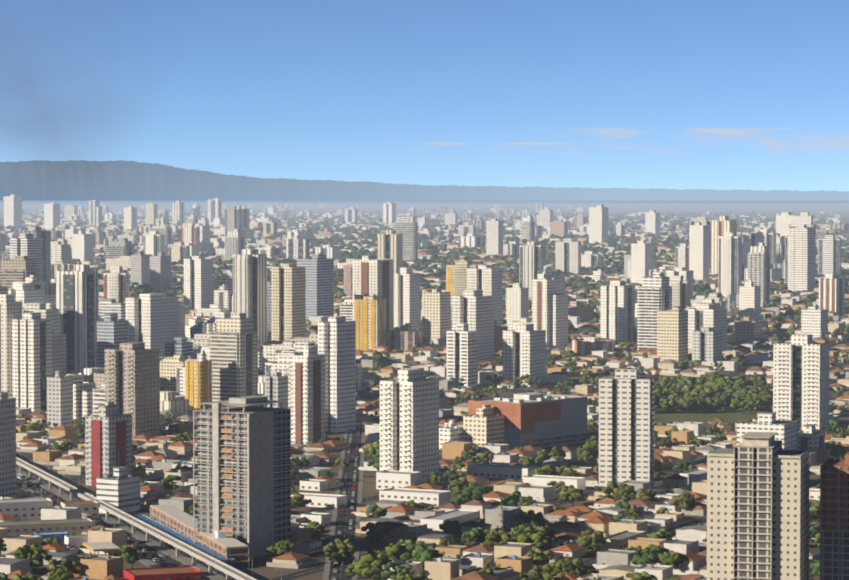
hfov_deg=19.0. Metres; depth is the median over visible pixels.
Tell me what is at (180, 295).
house block
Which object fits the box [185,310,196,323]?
tower
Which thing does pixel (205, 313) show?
tower
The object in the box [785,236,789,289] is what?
tower
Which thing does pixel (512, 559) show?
house block
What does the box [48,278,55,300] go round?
tower
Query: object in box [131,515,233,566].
bus station canopy
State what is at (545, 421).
shopping mall
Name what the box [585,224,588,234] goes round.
tower
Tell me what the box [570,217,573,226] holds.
tower
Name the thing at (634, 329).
tower
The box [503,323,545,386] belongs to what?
tower
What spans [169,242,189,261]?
tower
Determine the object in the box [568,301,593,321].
tower
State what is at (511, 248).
tower
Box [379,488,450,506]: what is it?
white commercial building
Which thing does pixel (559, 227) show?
tower
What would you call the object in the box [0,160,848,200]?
hills
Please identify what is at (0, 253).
tower
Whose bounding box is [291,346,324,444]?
pink tower side
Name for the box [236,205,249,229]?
tower
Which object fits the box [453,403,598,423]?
house block
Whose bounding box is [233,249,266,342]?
tower
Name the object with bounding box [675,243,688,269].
tower
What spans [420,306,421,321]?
tower
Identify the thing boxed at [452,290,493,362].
tower
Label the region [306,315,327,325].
house block
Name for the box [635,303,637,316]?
tower
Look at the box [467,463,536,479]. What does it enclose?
white commercial building
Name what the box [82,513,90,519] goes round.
bus
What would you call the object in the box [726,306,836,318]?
house block
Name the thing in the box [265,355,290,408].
tower
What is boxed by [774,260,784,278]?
tower
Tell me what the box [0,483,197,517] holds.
house block
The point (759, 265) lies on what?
tower
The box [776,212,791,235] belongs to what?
tower
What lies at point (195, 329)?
tower
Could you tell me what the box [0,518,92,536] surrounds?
long cream building
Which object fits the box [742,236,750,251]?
tower
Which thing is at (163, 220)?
tower
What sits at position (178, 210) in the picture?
tower
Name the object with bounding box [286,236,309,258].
tower
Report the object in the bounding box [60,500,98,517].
cream tiled building
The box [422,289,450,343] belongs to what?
tower
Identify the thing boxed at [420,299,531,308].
house block
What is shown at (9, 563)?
house block
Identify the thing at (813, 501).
house block
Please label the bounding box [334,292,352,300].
house block
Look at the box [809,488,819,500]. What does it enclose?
white commercial building
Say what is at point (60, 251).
tower
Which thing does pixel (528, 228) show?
tower
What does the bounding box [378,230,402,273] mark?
tower
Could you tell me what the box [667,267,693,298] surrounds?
tower
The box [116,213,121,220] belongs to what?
tower
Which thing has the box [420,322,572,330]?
house block
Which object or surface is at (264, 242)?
tower
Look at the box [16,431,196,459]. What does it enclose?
house block
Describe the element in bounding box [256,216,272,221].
tower
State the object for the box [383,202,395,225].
tower
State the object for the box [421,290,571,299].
house block
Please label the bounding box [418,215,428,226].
tower
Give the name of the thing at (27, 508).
white building corner
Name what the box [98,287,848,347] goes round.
trees
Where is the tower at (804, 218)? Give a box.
[788,212,815,276]
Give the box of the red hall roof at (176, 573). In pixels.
[123,566,202,579]
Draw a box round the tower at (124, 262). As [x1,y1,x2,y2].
[106,256,130,269]
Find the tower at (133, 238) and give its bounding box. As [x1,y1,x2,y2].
[117,232,137,245]
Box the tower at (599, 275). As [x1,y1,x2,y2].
[582,269,606,281]
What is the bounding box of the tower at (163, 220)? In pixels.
[156,217,171,225]
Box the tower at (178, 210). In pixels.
[172,201,184,222]
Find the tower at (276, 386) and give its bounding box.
[264,372,287,407]
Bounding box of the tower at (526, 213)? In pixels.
[522,209,531,215]
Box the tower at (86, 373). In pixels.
[67,363,104,381]
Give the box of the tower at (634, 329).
[631,317,637,342]
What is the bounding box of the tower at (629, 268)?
[628,260,653,277]
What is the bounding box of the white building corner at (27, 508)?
[0,498,52,518]
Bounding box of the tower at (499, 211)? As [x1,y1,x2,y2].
[496,208,508,215]
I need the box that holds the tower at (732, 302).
[727,294,738,312]
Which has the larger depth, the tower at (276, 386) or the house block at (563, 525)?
the tower at (276, 386)
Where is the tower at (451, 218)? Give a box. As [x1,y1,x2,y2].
[445,212,457,224]
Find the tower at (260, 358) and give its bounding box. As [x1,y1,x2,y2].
[258,349,262,374]
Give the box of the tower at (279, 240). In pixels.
[269,237,285,245]
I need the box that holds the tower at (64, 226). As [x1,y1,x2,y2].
[57,223,69,230]
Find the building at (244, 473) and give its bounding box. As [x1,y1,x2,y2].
[193,396,292,557]
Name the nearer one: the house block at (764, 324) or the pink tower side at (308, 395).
the pink tower side at (308, 395)
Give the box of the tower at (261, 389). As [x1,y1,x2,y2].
[258,375,264,393]
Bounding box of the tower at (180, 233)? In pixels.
[178,223,185,241]
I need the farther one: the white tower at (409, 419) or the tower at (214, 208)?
the tower at (214, 208)
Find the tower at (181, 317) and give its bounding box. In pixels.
[178,304,184,336]
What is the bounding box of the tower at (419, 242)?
[418,238,420,248]
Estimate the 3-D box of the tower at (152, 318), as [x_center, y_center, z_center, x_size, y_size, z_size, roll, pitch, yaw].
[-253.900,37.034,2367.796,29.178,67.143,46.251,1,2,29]
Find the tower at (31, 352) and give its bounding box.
[12,312,51,412]
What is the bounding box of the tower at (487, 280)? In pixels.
[467,265,502,325]
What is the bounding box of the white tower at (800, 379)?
[773,334,829,430]
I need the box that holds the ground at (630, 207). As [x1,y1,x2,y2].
[0,201,848,579]
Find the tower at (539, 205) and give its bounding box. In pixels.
[536,202,543,212]
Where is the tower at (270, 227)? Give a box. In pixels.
[263,220,277,236]
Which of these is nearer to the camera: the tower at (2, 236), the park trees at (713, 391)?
the park trees at (713, 391)
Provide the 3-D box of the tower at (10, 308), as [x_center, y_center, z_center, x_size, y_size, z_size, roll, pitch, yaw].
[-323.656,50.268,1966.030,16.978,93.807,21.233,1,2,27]
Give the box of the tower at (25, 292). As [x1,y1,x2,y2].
[8,283,44,307]
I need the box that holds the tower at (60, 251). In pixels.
[51,241,70,263]
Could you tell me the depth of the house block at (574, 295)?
3336.55 m
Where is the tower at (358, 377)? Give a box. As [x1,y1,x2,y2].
[356,365,361,390]
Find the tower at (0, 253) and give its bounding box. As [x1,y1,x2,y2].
[0,238,0,268]
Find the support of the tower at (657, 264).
on the ground at (630, 207)
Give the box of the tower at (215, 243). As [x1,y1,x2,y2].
[210,238,224,251]
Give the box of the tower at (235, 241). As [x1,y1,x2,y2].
[225,229,244,260]
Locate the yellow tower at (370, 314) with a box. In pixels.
[354,294,385,350]
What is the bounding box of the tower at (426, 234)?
[418,229,433,242]
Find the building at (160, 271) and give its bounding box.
[150,252,170,293]
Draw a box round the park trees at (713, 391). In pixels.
[654,372,772,413]
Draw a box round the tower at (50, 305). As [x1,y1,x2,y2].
[46,303,55,308]
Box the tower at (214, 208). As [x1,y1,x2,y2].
[208,198,221,223]
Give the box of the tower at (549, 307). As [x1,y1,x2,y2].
[532,271,567,348]
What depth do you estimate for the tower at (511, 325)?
2596.37 m
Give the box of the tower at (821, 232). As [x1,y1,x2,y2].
[816,228,828,239]
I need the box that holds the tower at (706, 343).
[692,327,721,361]
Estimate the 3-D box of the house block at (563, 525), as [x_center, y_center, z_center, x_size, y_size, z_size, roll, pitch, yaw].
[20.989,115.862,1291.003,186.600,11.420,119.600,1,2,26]
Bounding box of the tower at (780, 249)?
[776,234,784,262]
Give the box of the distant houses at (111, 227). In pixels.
[0,211,848,294]
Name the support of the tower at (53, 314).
on the ground at (630, 207)
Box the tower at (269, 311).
[267,285,270,335]
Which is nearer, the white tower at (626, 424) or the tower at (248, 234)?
the white tower at (626, 424)
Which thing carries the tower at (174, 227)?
on the ground at (630, 207)
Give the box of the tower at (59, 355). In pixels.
[52,330,66,375]
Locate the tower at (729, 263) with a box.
[718,233,741,297]
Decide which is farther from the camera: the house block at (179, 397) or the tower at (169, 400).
the house block at (179, 397)
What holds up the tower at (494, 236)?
on the ground at (630, 207)
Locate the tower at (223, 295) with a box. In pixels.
[214,284,232,312]
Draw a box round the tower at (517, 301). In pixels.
[506,283,528,323]
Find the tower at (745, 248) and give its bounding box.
[742,237,749,260]
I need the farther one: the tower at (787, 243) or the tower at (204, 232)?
the tower at (204, 232)
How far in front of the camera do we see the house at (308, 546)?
1202.78 m
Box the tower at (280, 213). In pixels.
[276,210,285,218]
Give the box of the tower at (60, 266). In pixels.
[51,261,73,277]
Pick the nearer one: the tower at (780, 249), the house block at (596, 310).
the house block at (596, 310)
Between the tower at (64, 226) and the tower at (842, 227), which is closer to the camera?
the tower at (64, 226)
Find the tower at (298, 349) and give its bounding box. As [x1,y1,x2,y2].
[281,342,317,354]
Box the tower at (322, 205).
[319,203,325,207]
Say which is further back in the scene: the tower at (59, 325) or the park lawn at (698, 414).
the tower at (59, 325)
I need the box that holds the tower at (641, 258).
[631,239,651,283]
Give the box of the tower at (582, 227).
[580,223,587,230]
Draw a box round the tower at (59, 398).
[47,364,72,427]
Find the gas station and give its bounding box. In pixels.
[83,542,140,557]
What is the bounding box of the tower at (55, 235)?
[49,228,61,240]
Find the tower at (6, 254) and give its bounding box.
[2,248,9,259]
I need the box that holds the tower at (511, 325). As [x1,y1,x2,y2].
[508,318,531,329]
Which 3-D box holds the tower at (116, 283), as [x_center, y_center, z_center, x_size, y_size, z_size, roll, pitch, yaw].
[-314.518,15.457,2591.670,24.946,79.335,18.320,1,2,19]
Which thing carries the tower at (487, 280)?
on the ground at (630, 207)
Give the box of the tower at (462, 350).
[447,323,477,386]
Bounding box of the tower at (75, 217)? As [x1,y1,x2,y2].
[69,214,80,221]
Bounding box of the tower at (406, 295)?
[394,267,419,329]
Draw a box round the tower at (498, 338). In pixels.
[494,320,507,352]
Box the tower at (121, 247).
[106,238,133,258]
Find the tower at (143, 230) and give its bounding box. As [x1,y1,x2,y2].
[135,225,152,233]
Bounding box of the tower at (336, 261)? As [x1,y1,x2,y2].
[334,259,341,265]
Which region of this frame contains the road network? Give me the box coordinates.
[16,422,365,579]
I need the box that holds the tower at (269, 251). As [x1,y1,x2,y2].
[256,246,282,256]
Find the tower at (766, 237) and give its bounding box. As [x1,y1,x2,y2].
[751,229,775,267]
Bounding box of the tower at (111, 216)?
[105,213,116,219]
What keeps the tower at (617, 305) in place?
on the ground at (630, 207)
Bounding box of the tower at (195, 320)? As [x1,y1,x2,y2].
[185,316,203,337]
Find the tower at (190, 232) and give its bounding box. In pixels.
[182,223,199,251]
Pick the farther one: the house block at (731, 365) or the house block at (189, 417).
the house block at (731, 365)
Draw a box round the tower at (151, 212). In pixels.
[145,202,157,225]
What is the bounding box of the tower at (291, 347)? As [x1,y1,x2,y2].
[276,339,294,361]
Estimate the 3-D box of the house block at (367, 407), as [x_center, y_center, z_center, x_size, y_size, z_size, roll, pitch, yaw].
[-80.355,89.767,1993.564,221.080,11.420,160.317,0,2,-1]
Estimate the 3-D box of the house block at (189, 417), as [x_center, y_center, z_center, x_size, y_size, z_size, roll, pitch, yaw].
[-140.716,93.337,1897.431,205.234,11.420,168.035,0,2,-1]
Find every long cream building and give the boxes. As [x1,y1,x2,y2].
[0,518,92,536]
[600,530,645,549]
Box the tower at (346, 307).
[340,299,352,320]
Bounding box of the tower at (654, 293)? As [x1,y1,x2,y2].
[637,272,671,350]
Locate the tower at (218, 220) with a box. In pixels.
[214,217,224,226]
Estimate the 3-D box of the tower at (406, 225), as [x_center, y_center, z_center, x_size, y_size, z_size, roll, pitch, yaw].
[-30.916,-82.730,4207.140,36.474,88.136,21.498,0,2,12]
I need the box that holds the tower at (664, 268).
[649,265,673,276]
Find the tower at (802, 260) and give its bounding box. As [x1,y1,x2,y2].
[789,225,814,291]
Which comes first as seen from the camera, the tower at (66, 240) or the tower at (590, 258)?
the tower at (590, 258)
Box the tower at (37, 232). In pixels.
[19,227,50,294]
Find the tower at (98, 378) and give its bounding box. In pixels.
[91,372,104,387]
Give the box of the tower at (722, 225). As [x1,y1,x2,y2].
[711,216,736,274]
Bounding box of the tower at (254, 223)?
[250,220,262,229]
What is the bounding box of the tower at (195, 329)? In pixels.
[190,322,209,337]
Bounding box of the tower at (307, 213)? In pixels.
[299,210,311,216]
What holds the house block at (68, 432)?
on the ground at (630, 207)
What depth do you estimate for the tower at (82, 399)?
1912.43 m
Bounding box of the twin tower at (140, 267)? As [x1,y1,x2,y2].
[131,251,151,284]
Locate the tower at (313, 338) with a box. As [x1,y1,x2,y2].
[285,334,317,350]
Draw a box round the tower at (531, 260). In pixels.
[519,242,543,297]
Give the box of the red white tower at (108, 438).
[85,401,132,485]
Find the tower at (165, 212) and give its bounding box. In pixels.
[159,209,168,218]
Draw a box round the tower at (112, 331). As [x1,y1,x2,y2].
[97,314,128,367]
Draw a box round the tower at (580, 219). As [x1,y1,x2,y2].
[574,213,587,228]
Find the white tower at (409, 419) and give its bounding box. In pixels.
[380,368,438,482]
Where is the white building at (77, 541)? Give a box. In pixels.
[64,534,87,550]
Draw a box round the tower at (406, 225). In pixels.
[394,213,417,260]
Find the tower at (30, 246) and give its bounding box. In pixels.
[10,234,42,280]
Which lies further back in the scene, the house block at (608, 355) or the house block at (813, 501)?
the house block at (608, 355)
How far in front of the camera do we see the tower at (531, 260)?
3201.62 m
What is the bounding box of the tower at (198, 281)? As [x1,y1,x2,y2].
[184,256,213,309]
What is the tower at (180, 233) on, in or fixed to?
on the ground at (630, 207)
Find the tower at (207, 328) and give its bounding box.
[202,319,215,333]
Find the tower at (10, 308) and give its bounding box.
[0,294,21,396]
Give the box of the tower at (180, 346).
[165,328,196,358]
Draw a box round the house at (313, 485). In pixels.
[300,479,327,490]
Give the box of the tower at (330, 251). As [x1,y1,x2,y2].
[315,245,340,259]
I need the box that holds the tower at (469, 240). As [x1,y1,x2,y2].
[461,233,482,247]
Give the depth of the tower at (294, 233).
5098.84 m
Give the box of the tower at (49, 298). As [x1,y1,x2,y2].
[45,295,54,302]
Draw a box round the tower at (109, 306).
[98,299,124,319]
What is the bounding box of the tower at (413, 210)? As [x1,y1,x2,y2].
[408,207,416,215]
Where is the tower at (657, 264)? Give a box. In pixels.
[654,261,661,268]
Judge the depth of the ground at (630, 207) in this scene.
10519.06 m
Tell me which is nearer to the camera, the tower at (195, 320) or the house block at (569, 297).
the tower at (195, 320)
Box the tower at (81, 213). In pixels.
[78,207,85,218]
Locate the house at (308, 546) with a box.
[293,540,321,553]
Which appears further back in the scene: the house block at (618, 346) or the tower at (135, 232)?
the tower at (135, 232)
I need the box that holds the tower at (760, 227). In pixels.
[754,225,770,232]
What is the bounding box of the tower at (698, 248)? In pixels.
[689,222,708,279]
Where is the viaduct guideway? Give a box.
[16,457,256,579]
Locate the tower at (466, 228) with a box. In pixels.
[459,221,475,235]
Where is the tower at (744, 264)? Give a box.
[742,261,747,280]
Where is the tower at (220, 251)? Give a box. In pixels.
[216,248,224,254]
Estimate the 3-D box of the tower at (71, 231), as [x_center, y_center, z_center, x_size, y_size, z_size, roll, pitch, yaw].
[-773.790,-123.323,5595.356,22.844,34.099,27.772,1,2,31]
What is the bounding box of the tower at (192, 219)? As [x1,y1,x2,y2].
[187,215,197,223]
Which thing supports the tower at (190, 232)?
on the ground at (630, 207)
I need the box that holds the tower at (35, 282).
[13,275,44,288]
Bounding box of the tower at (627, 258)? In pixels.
[624,254,630,276]
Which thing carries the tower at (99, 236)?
on the ground at (630, 207)
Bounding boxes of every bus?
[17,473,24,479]
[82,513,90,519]
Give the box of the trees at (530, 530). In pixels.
[0,422,848,579]
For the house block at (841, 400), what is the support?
on the ground at (630, 207)
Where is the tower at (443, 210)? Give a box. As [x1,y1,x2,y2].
[440,206,446,214]
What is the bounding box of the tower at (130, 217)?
[124,206,136,229]
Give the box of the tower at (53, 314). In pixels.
[22,303,58,334]
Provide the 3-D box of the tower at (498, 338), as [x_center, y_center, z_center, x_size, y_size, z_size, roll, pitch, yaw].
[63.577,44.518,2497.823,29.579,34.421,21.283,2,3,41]
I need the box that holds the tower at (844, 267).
[841,263,848,272]
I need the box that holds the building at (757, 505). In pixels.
[707,432,809,579]
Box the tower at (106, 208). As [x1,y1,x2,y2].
[102,205,109,211]
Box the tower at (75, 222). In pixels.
[65,220,83,225]
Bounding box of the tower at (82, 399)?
[65,374,94,419]
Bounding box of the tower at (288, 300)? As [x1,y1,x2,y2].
[271,264,305,341]
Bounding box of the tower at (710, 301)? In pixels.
[687,299,723,308]
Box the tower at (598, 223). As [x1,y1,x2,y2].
[589,205,607,242]
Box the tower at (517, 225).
[514,221,520,230]
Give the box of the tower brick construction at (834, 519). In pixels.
[820,452,848,579]
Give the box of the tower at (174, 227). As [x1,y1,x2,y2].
[170,224,177,232]
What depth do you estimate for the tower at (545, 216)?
6642.83 m
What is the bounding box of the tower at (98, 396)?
[92,384,104,414]
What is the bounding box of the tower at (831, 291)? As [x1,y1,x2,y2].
[819,273,844,314]
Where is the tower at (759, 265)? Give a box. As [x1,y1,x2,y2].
[748,243,769,303]
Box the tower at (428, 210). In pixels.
[424,208,434,212]
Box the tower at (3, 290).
[0,283,7,293]
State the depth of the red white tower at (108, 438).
1481.99 m
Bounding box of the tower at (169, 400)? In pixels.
[160,391,188,414]
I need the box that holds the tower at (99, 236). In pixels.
[89,229,105,242]
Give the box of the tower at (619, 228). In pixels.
[614,222,625,236]
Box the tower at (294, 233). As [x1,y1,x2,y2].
[287,230,303,238]
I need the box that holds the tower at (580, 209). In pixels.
[577,207,583,211]
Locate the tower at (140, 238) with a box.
[138,232,148,242]
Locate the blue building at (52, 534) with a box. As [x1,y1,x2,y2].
[34,531,69,543]
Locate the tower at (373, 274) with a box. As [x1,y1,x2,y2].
[353,255,393,342]
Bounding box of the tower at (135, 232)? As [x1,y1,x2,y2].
[129,230,141,234]
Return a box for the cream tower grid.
[209,313,257,406]
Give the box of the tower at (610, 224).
[608,221,612,227]
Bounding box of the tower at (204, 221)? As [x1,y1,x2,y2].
[198,218,208,225]
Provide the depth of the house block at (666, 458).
1605.09 m
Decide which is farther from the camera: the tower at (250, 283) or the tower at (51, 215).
the tower at (51, 215)
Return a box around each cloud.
[431,142,634,150]
[590,128,848,154]
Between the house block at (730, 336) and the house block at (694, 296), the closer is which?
the house block at (730, 336)
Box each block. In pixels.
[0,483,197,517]
[0,506,129,554]
[0,549,83,573]
[7,555,128,579]
[16,408,46,416]
[16,413,46,423]
[16,420,196,441]
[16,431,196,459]
[27,449,85,474]
[98,292,183,301]
[129,285,183,297]
[132,455,342,488]
[160,405,373,424]
[170,389,184,398]
[178,301,339,305]
[192,447,474,476]
[255,394,457,418]
[258,337,270,345]
[258,346,409,367]
[263,335,446,355]
[266,522,585,579]
[291,433,542,462]
[291,499,679,546]
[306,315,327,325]
[306,326,317,334]
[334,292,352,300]
[334,310,339,315]
[356,376,484,401]
[362,365,569,388]
[365,409,598,441]
[392,355,624,375]
[403,475,706,524]
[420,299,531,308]
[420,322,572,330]
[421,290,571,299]
[439,404,462,449]
[451,315,599,327]
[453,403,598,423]
[463,390,503,444]
[494,347,656,365]
[503,288,598,298]
[503,307,599,318]
[509,460,691,490]
[528,383,598,404]
[531,299,636,308]
[550,444,829,474]
[554,549,706,579]
[565,335,656,350]
[569,324,734,341]
[571,376,772,391]
[572,337,614,355]
[586,295,637,302]
[600,356,842,382]
[628,523,819,564]
[635,290,726,302]
[654,421,848,457]
[686,348,848,376]
[707,413,848,436]
[726,298,848,313]
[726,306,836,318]
[727,313,800,327]
[727,320,776,333]
[727,340,848,362]
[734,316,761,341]
[737,331,848,348]
[737,412,796,449]
[769,403,848,421]
[770,291,848,303]
[779,288,848,295]
[795,322,848,338]
[796,419,824,449]
[801,304,827,336]
[809,499,819,525]
[828,315,848,327]
[829,371,848,391]
[829,394,848,405]
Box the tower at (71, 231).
[65,226,80,236]
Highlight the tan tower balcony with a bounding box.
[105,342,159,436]
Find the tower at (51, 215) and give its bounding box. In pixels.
[44,203,59,229]
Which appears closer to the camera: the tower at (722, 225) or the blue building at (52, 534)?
the blue building at (52, 534)
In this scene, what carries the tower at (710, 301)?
on the ground at (630, 207)
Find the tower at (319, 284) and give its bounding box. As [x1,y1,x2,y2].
[297,253,333,319]
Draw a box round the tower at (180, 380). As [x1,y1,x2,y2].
[177,359,206,395]
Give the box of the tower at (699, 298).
[691,295,706,305]
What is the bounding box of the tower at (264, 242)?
[247,239,269,245]
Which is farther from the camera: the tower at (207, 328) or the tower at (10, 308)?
the tower at (207, 328)
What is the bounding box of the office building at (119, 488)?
[96,466,139,513]
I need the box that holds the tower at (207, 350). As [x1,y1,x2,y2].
[201,346,209,359]
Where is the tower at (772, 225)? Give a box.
[762,222,775,229]
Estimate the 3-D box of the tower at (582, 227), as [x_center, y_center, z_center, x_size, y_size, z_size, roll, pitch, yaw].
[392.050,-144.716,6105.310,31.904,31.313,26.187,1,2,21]
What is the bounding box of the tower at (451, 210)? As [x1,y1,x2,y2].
[447,208,455,213]
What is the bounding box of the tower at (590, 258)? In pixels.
[581,251,600,268]
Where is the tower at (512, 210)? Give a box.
[509,209,516,213]
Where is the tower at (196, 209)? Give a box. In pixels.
[192,203,199,219]
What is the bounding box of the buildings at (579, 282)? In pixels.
[0,210,848,293]
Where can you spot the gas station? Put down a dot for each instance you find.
(101, 546)
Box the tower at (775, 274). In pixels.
[745,264,780,280]
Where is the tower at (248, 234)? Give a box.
[242,227,253,238]
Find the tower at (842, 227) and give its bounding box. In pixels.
[829,222,848,232]
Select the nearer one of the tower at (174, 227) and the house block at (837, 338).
the house block at (837, 338)
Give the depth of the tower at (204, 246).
4516.31 m
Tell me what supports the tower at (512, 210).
on the ground at (630, 207)
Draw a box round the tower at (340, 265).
[338,260,352,268]
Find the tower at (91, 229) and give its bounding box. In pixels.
[86,226,101,233]
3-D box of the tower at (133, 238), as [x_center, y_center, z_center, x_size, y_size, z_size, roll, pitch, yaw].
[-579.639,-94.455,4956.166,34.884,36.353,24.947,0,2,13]
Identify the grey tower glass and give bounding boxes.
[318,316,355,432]
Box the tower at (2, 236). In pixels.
[0,234,4,259]
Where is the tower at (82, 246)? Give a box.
[72,231,93,260]
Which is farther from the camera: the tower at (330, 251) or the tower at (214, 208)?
the tower at (214, 208)
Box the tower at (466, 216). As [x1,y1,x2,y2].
[460,212,472,219]
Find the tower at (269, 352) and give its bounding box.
[263,341,294,374]
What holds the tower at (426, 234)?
on the ground at (630, 207)
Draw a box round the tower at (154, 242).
[144,231,164,255]
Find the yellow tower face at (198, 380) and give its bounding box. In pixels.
[185,350,211,409]
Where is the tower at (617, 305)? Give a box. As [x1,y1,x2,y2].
[600,280,634,343]
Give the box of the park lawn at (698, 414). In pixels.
[654,406,772,424]
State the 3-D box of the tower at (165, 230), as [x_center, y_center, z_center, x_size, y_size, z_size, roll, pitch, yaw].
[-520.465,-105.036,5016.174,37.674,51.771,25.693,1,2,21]
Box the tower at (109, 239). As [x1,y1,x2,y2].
[104,236,118,249]
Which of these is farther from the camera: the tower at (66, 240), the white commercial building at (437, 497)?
the tower at (66, 240)
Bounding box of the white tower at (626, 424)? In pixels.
[599,369,653,488]
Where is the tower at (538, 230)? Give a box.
[535,224,542,235]
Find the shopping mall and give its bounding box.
[468,392,586,449]
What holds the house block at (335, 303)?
on the ground at (630, 207)
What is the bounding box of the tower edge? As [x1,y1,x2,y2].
[0,392,15,498]
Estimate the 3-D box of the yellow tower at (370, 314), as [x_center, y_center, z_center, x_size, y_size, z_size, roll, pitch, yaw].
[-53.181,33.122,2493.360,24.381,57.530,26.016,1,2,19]
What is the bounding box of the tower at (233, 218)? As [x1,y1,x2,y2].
[225,207,241,235]
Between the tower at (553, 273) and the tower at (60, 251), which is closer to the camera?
the tower at (553, 273)
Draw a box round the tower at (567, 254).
[555,238,580,273]
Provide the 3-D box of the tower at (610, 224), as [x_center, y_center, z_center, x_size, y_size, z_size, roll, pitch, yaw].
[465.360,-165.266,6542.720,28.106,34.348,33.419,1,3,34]
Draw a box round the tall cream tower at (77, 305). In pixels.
[56,264,98,372]
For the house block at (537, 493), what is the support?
on the ground at (630, 207)
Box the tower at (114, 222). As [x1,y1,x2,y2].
[102,219,116,224]
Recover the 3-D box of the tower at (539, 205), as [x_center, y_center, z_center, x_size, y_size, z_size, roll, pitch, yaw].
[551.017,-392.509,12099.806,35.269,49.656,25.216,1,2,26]
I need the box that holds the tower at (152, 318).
[125,293,177,356]
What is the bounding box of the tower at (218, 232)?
[214,227,224,237]
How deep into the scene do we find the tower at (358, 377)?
2138.70 m
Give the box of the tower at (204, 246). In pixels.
[200,239,209,251]
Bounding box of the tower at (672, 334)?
[657,300,687,362]
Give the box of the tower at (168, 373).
[160,354,187,390]
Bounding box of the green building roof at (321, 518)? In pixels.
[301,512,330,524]
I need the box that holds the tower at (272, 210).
[268,208,277,214]
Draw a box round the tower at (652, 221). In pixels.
[645,210,659,234]
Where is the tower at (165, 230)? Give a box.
[150,224,171,243]
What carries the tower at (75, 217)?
on the ground at (630, 207)
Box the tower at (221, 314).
[207,312,228,321]
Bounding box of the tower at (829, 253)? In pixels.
[818,235,840,274]
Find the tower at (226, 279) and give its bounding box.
[213,269,232,295]
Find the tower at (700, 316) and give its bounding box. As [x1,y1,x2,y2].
[685,304,726,350]
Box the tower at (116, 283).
[103,266,128,301]
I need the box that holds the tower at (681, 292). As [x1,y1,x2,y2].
[669,276,690,309]
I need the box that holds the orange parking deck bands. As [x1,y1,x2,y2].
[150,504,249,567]
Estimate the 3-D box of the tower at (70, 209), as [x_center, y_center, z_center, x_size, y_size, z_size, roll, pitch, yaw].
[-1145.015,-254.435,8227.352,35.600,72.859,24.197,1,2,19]
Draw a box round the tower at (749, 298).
[739,280,760,319]
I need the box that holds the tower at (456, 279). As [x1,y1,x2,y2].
[446,261,477,297]
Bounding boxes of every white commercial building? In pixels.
[291,492,346,507]
[376,470,420,489]
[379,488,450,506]
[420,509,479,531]
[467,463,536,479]
[523,475,585,489]
[679,468,706,483]
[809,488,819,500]
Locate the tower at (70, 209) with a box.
[64,204,77,220]
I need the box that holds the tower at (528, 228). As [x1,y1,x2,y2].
[520,215,534,242]
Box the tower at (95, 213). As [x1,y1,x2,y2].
[89,200,101,227]
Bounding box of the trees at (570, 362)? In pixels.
[16,340,848,439]
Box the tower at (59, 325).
[59,315,60,333]
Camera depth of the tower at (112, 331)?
2218.33 m
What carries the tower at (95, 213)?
on the ground at (630, 207)
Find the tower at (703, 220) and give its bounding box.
[690,217,710,264]
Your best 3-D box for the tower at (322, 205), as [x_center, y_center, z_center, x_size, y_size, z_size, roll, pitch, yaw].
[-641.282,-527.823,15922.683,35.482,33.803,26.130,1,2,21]
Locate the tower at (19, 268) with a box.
[0,256,38,286]
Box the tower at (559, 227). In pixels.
[550,219,567,237]
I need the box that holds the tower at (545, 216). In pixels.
[539,207,552,230]
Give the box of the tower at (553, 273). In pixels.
[545,271,564,293]
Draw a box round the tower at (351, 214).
[345,207,357,222]
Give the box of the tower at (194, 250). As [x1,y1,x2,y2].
[184,243,198,255]
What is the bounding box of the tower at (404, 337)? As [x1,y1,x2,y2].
[388,323,421,350]
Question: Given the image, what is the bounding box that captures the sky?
[0,0,848,191]
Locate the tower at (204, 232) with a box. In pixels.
[185,224,209,241]
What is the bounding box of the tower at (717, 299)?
[707,293,725,308]
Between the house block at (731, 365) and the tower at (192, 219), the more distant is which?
the tower at (192, 219)
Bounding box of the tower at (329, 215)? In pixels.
[323,212,333,217]
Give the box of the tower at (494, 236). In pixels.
[486,219,502,254]
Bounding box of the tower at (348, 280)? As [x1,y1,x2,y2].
[344,261,352,296]
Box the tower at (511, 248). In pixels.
[503,241,523,255]
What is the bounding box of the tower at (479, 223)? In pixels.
[470,218,484,230]
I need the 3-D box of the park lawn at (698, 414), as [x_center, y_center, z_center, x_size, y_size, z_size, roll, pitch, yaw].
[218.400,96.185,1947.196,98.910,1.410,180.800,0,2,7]
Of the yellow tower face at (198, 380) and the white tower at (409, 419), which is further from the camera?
the yellow tower face at (198, 380)
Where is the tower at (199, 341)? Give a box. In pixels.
[187,334,208,354]
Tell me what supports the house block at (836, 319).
on the ground at (630, 207)
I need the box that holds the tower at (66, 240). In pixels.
[58,237,71,247]
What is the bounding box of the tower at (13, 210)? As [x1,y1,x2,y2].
[4,194,21,229]
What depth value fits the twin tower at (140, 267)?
3383.59 m
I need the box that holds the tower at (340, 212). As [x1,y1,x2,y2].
[336,209,344,215]
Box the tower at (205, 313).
[192,304,231,321]

